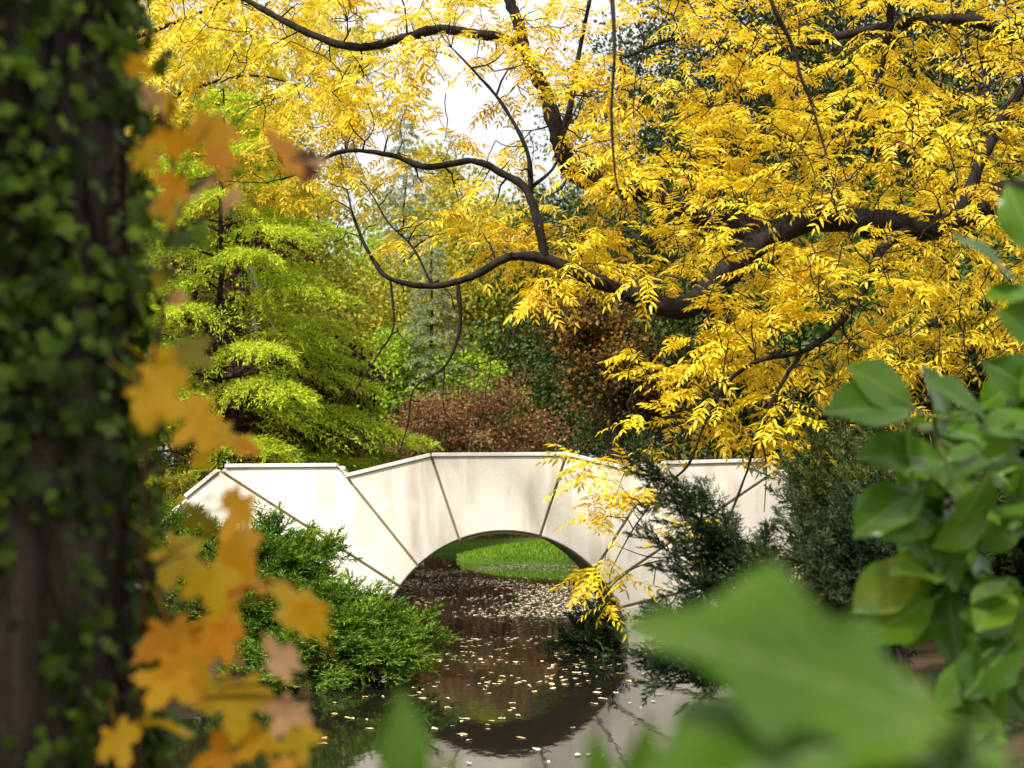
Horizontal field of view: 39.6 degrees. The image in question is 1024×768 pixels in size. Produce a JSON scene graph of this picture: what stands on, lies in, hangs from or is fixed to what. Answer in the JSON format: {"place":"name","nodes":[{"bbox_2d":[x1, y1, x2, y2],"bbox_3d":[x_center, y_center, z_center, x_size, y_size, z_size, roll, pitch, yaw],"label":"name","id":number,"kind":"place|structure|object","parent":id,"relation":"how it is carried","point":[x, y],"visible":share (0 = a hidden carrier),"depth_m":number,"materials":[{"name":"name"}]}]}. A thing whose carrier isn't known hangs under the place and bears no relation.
{"place":"outdoors","nodes":[
{"label":"outdoors","id":0,"kind":"place"},
{"bbox_2d":[131,265,221,485],"bbox_3d":[-6.295,-0.107,19.486,5.324,6.350,5.297,0,-4,0],"label":"larch tree","id":1,"kind":"object","parent":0,"point":[193,385],"visible":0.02,"depth_m":19.37,"materials":[{"name":"green plant"}]},
{"bbox_2d":[141,549,731,767],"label":"water","id":2,"kind":"structure","parent":0,"point":[558,723],"depth_m":10.88,"materials":[{"name":"black liquid"}]},
{"bbox_2d":[399,564,596,639],"bbox_3d":[0.001,3.328,23.107,6.440,0.012,16.048,0,-4,0],"label":"floating leaf drift","id":3,"kind":"object","parent":2,"relation":"on","point":[537,615],"visible":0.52,"depth_m":21.01,"materials":[{"name":"beige plant"}]},
{"bbox_2d":[456,540,572,562],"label":"grass","id":4,"kind":"structure","parent":0,"point":[490,550],"depth_m":32.10,"materials":[{"name":"green plant"}]},
{"bbox_2d":[126,0,1023,469],"label":"sky","id":5,"kind":"structure","parent":0,"point":[462,103],"materials":[{"name":"white"}]},
{"bbox_2d":[146,474,1023,767],"bbox_3d":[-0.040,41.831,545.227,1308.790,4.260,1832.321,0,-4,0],"label":"ground","id":6,"kind":"structure","parent":0,"point":[932,656],"depth_m":11.43,"materials":[{"name":"green plant"}]},
{"bbox_2d":[0,0,134,767],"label":"old tree","id":7,"kind":"object","parent":6,"relation":"on","point":[26,703],"visible":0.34,"depth_m":2.40,"materials":[{"name":"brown plant"}]},
{"bbox_2d":[0,0,240,767],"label":"ivy vine","id":8,"kind":"object","parent":7,"relation":"attached to","point":[78,424],"visible":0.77,"depth_m":2.41,"materials":[{"name":"green plant"}]},
{"bbox_2d":[134,469,200,511],"bbox_3d":[-4.192,1.614,16.261,1.557,1.551,1.077,-1,-5,14],"label":"golden juniper","id":9,"kind":"object","parent":6,"relation":"on","point":[175,482],"visible":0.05,"depth_m":16.34,"materials":[{"name":"yellow plant"}]},
{"bbox_2d":[133,483,221,626],"bbox_3d":[-3.243,1.745,13.264,1.230,1.656,1.900,3,-5,-33],"label":"juniper shrub","id":10,"kind":"object","parent":6,"relation":"on","point":[182,582],"visible":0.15,"depth_m":13.32,"materials":[{"name":"green plant"}]},
{"bbox_2d":[163,445,250,492],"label":"bush","id":11,"kind":"object","parent":6,"relation":"on","point":[201,467],"depth_m":26.02,"materials":[{"name":"green plant"}]},
{"bbox_2d":[96,51,338,767],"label":"maple sapling","id":12,"kind":"object","parent":6,"relation":"on","point":[185,653],"visible":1,"depth_m":2.18,"materials":[{"name":"orange plant"}]},
{"bbox_2d":[121,0,406,245],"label":"yellow tree","id":13,"kind":"object","parent":6,"relation":"on","point":[218,65],"visible":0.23,"depth_m":23.85,"materials":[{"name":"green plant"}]},
{"bbox_2d":[178,499,363,628],"bbox_3d":[-2.285,1.732,13.290,1.793,1.326,1.640,0,-4,0],"label":"juniper shrub","id":14,"kind":"object","parent":6,"relation":"on","point":[289,552],"visible":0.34,"depth_m":13.36,"materials":[{"name":"green plant"}]},
{"bbox_2d":[151,205,399,487],"bbox_3d":[-4.092,0.222,23.213,4.650,6.760,2.913,-2,-5,29],"label":"tree","id":15,"kind":"object","parent":6,"relation":"on","point":[235,417],"visible":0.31,"depth_m":22.90,"materials":[{"name":"green plant"}]},
{"bbox_2d":[164,122,388,478],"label":"broadleaf tree","id":16,"kind":"object","parent":6,"relation":"on","point":[191,453],"depth_m":62.68,"materials":[{"name":"green plant"}]},
{"bbox_2d":[125,0,433,473],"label":"broadleaf tree","id":17,"kind":"object","parent":6,"relation":"on","point":[325,257],"visible":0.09,"depth_m":34.07,"materials":[{"name":"yellow plant"}]},
{"bbox_2d":[131,87,444,494],"bbox_3d":[-4.057,-0.745,21.121,5.580,7.504,6.125,4,-6,-41],"label":"larch tree","id":18,"kind":"object","parent":6,"relation":"on","point":[296,232],"visible":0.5,"depth_m":20.75,"materials":[{"name":"green plant"}]},
{"bbox_2d":[212,567,461,692],"bbox_3d":[-1.653,2.197,11.944,2.514,1.282,1.944,2,-5,-21],"label":"juniper shrub","id":19,"kind":"object","parent":6,"relation":"on","point":[376,633],"visible":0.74,"depth_m":11.72,"materials":[{"name":"green plant"}]},
{"bbox_2d":[222,212,451,454],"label":"broadleaf tree","id":20,"kind":"object","parent":6,"relation":"on","point":[373,235],"visible":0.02,"depth_m":55.58,"materials":[{"name":"green plant"}]},
{"bbox_2d":[244,319,441,550],"bbox_3d":[-3.097,1.457,23.335,3.982,5.183,3.729,0,-4,0],"label":"larch tree","id":21,"kind":"object","parent":6,"relation":"on","point":[369,404],"visible":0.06,"depth_m":23.34,"materials":[{"name":"green plant"}]},
{"bbox_2d":[291,250,475,459],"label":"broadleaf tree","id":22,"kind":"object","parent":6,"relation":"on","point":[397,301],"visible":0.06,"depth_m":51.68,"materials":[{"name":"green plant"}]},
{"bbox_2d":[363,108,441,320],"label":"spruce tree","id":23,"kind":"object","parent":6,"relation":"on","point":[393,199],"visible":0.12,"depth_m":66.78,"materials":[{"name":"green plant"}]},
{"bbox_2d":[379,686,454,767],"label":"leafy sprout","id":24,"kind":"object","parent":6,"relation":"on","point":[404,742],"visible":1,"depth_m":1.04,"materials":[{"name":"green plant"}]},
{"bbox_2d":[366,241,493,459],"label":"spruce tree","id":25,"kind":"object","parent":6,"relation":"on","point":[431,337],"visible":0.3,"depth_m":45.98,"materials":[{"name":"green plant"}]},
{"bbox_2d":[334,319,533,463],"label":"leafy bush","id":26,"kind":"object","parent":6,"relation":"on","point":[462,358],"visible":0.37,"depth_m":45.71,"materials":[{"name":"green plant"}]},
{"bbox_2d":[349,135,521,340],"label":"broadleaf tree","id":27,"kind":"object","parent":6,"relation":"on","point":[427,149],"visible":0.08,"depth_m":71.63,"materials":[{"name":"yellow plant"}]},
{"bbox_2d":[138,452,815,641],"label":"arch bridge","id":28,"kind":"structure","parent":6,"relation":"on","point":[402,520],"depth_m":14.93,"materials":[{"name":"concrete"}]},
{"bbox_2d":[385,173,574,449],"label":"broadleaf tree","id":29,"kind":"object","parent":6,"relation":"on","point":[456,259],"visible":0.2,"depth_m":59.35,"materials":[{"name":"yellow plant"}]},
{"bbox_2d":[374,360,601,541],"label":"russet shrub","id":30,"kind":"object","parent":6,"relation":"on","point":[462,438],"visible":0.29,"depth_m":41.60,"materials":[{"name":"brown plant"}]},
{"bbox_2d":[449,269,614,462],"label":"broadleaf tree","id":31,"kind":"object","parent":6,"relation":"on","point":[583,444],"depth_m":63.46,"materials":[{"name":"green plant"}]},
{"bbox_2d":[487,432,590,457],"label":"bush","id":32,"kind":"object","parent":6,"relation":"on","point":[522,442],"depth_m":47.88,"materials":[{"name":"green plant"}]},
{"bbox_2d":[451,167,643,455],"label":"broadleaf tree","id":33,"kind":"object","parent":6,"relation":"on","point":[495,337],"visible":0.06,"depth_m":57.34,"materials":[{"name":"green plant"}]},
{"bbox_2d":[120,0,1023,641],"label":"yellow tree","id":34,"kind":"object","parent":6,"relation":"on","point":[764,236],"visible":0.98,"depth_m":11.27,"materials":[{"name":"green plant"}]},
{"bbox_2d":[534,591,630,654],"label":"juniper tuft","id":35,"kind":"object","parent":6,"relation":"on","point":[605,634],"visible":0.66,"depth_m":13.96,"materials":[{"name":"green plant"}]},
{"bbox_2d":[509,274,724,463],"bbox_3d":[2.125,1.028,27.086,4.389,6.654,2.893,0,-4,0],"label":"bronze tree","id":36,"kind":"object","parent":6,"relation":"on","point":[613,391],"visible":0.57,"depth_m":26.97,"materials":[{"name":"brown plant"}]},
{"bbox_2d":[583,716,658,767],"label":"leafy sprout","id":37,"kind":"object","parent":6,"relation":"on","point":[643,750],"visible":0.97,"depth_m":0.99,"materials":[{"name":"green plant"}]},
{"bbox_2d":[490,18,756,462],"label":"broadleaf tree","id":38,"kind":"object","parent":6,"relation":"on","point":[526,363],"visible":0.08,"depth_m":53.76,"materials":[{"name":"green plant"}]},
{"bbox_2d":[584,591,724,715],"bbox_3d":[1.006,1.351,7.123,1.258,0.689,0.832,-2,-5,21],"label":"juniper shrub","id":39,"kind":"object","parent":6,"relation":"on","point":[659,662],"visible":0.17,"depth_m":7.02,"materials":[{"name":"green plant"}]},
{"bbox_2d":[551,389,786,466],"bbox_3d":[4.349,1.861,33.616,6.960,5.003,4.162,-2,-5,23],"label":"dark bush","id":40,"kind":"object","parent":6,"relation":"on","point":[584,449],"visible":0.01,"depth_m":33.86,"materials":[{"name":"green plant"}]},
{"bbox_2d":[555,1,884,430],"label":"broadleaf tree","id":41,"kind":"object","parent":6,"relation":"on","point":[645,134],"depth_m":50.47,"materials":[{"name":"green plant"}]},
{"bbox_2d":[481,0,980,464],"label":"broadleaf tree","id":42,"kind":"object","parent":6,"relation":"on","point":[588,429],"visible":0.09,"depth_m":30.69,"materials":[{"name":"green plant"}]},
{"bbox_2d":[607,205,888,486],"bbox_3d":[3.860,0.401,22.310,4.371,6.258,4.028,3,-5,-31],"label":"evergreen tree","id":43,"kind":"object","parent":6,"relation":"on","point":[694,322],"visible":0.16,"depth_m":22.06,"materials":[{"name":"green plant"}]},
{"bbox_2d":[618,429,924,669],"bbox_3d":[1.274,0.877,6.949,1.508,1.364,0.934,0,-4,0],"label":"juniper shrub","id":44,"kind":"object","parent":6,"relation":"on","point":[841,547],"visible":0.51,"depth_m":6.95,"materials":[{"name":"green plant"}]},
{"bbox_2d":[554,0,1023,459],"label":"broadleaf tree","id":45,"kind":"object","parent":6,"relation":"on","point":[822,57],"visible":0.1,"depth_m":29.40,"materials":[{"name":"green plant"}]},
{"bbox_2d":[703,358,921,504],"bbox_3d":[5.956,1.730,25.853,6.246,4.624,4.265,0,-4,0],"label":"bush","id":46,"kind":"object","parent":6,"relation":"on","point":[811,453],"visible":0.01,"depth_m":25.53,"materials":[{"name":"green plant"}]},
{"bbox_2d":[620,563,1019,767],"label":"broadleaf shrub","id":47,"kind":"object","parent":6,"relation":"on","point":[803,679],"visible":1,"depth_m":0.89,"materials":[{"name":"green plant"}]},
{"bbox_2d":[696,0,1023,399],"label":"broadleaf tree","id":48,"kind":"object","parent":6,"relation":"on","point":[945,79],"visible":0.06,"depth_m":27.62,"materials":[{"name":"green plant"}]},
{"bbox_2d":[744,380,1023,663],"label":"yew bush","id":49,"kind":"object","parent":6,"relation":"on","point":[811,495],"visible":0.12,"depth_m":9.37,"materials":[{"name":"green plant"}]},
{"bbox_2d":[744,63,1023,509],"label":"evergreen tree","id":50,"kind":"object","parent":6,"relation":"on","point":[963,270],"visible":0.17,"depth_m":19.08,"materials":[{"name":"green plant"}]},
{"bbox_2d":[757,0,1021,437],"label":"broadleaf tree","id":51,"kind":"object","parent":6,"relation":"on","point":[903,56],"depth_m":45.78,"materials":[{"name":"green plant"}]},
{"bbox_2d":[786,298,1023,602],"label":"bush","id":52,"kind":"object","parent":6,"relation":"on","point":[1010,562],"visible":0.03,"depth_m":13.12,"materials":[{"name":"green plant"}]},
{"bbox_2d":[823,184,1023,748],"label":"broadleaf shrub","id":53,"kind":"object","parent":6,"relation":"on","point":[938,518],"visible":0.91,"depth_m":3.12,"materials":[{"name":"green plant"}]},
{"bbox_2d":[888,224,1020,426],"bbox_3d":[8.067,0.255,22.142,6.121,6.376,4.409,0,-4,0],"label":"bush","id":54,"kind":"object","parent":6,"relation":"on","point":[970,296],"visible":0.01,"depth_m":22.20,"materials":[{"name":"green plant"}]},
{"bbox_2d":[891,4,1023,192],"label":"broadleaf tree","id":55,"kind":"object","parent":6,"relation":"on","point":[975,67],"visible":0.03,"depth_m":42.89,"materials":[{"name":"green plant"}]},
{"bbox_2d":[1008,759,1018,766],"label":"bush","id":56,"kind":"object","parent":6,"relation":"on","point":[1015,762],"visible":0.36,"depth_m":4.93,"materials":[{"name":"green plant"}]}
]}

